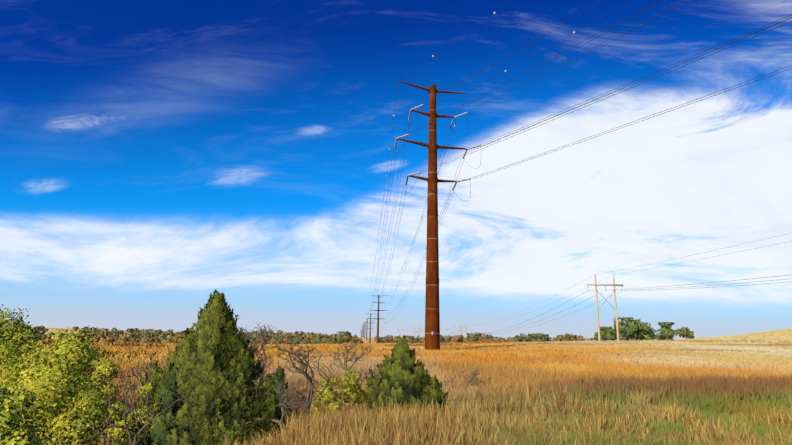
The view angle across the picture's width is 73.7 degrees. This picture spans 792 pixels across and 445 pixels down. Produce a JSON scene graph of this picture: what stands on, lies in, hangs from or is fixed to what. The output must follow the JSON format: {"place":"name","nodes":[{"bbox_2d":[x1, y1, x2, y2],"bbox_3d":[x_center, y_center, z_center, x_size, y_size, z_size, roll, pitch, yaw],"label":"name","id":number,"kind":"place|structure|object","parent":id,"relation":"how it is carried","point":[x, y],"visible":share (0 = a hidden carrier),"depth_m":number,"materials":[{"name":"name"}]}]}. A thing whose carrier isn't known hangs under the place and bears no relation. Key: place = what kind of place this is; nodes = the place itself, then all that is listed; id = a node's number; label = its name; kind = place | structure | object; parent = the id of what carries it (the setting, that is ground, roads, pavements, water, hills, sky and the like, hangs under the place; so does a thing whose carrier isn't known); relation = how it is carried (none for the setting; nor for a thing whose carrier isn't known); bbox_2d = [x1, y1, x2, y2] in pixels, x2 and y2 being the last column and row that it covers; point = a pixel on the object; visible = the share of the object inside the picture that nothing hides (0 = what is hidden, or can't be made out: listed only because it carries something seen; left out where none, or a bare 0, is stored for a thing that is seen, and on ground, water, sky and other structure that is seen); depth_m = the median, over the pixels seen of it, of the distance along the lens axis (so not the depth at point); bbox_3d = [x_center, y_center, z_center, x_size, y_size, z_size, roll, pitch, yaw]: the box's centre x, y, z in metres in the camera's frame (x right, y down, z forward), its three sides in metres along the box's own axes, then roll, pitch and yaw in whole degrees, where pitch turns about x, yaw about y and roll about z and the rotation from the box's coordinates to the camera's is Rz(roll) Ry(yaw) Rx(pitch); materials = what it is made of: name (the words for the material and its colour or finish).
{"place":"outdoors","nodes":[
{"label":"outdoors","id":0,"kind":"place"},
{"bbox_2d":[0,0,791,339],"label":"sky","id":1,"kind":"structure","parent":0,"point":[157,156],"materials":[{"name":"blue"}]},
{"bbox_2d":[9,327,791,444],"bbox_3d":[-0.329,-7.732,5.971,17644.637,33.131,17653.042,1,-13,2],"label":"prairie ground","id":2,"kind":"structure","parent":0,"point":[50,330],"depth_m":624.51,"materials":[{"name":"beige plant"}]},
{"bbox_2d":[29,337,506,347],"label":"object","id":3,"kind":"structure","parent":2,"relation":"on","point":[134,344],"depth_m":87.00,"materials":[{"name":"plant"}]},
{"bbox_2d":[0,288,693,444],"bbox_3d":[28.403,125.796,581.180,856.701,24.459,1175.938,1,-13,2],"label":"tree","id":4,"kind":"object","parent":2,"relation":"on","point":[210,365],"depth_m":18.31,"materials":[{"name":"green plant"}]},
{"bbox_2d":[190,397,503,444],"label":"dry grass","id":5,"kind":"structure","parent":2,"relation":"on","point":[450,435],"depth_m":14.74,"materials":[{"name":"beige plant"}]},
{"bbox_2d":[23,341,791,376],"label":"grass","id":6,"kind":"structure","parent":2,"relation":"on","point":[748,357],"depth_m":59.17,"materials":[{"name":"beige plant"}]},
{"bbox_2d":[236,376,791,444],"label":"weedy grass","id":7,"kind":"structure","parent":2,"relation":"on","point":[603,421],"depth_m":18.04,"materials":[{"name":"beige plant"}]},
{"bbox_2d":[244,413,789,444],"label":"grass","id":8,"kind":"structure","parent":2,"relation":"on","point":[531,439],"depth_m":14.50,"materials":[{"name":"beige plant"}]},
{"bbox_2d":[361,0,791,349],"bbox_3d":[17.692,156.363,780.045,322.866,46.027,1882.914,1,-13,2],"label":"transmission poles","id":9,"kind":"object","parent":2,"relation":"on","point":[432,327],"visible":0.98,"depth_m":69.44,"materials":[{"name":"metal"}]},
{"bbox_2d":[398,234,789,341],"bbox_3d":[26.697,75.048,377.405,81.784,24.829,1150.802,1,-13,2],"label":"h-frame poles","id":10,"kind":"object","parent":2,"relation":"on","point":[614,290],"visible":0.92,"depth_m":132.07,"materials":[{"name":"brown wood"}]},
{"bbox_2d":[331,329,791,344],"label":"hill grass","id":11,"kind":"structure","parent":0,"point":[782,336],"depth_m":161.67,"materials":[{"name":"beige plant"}]}
]}

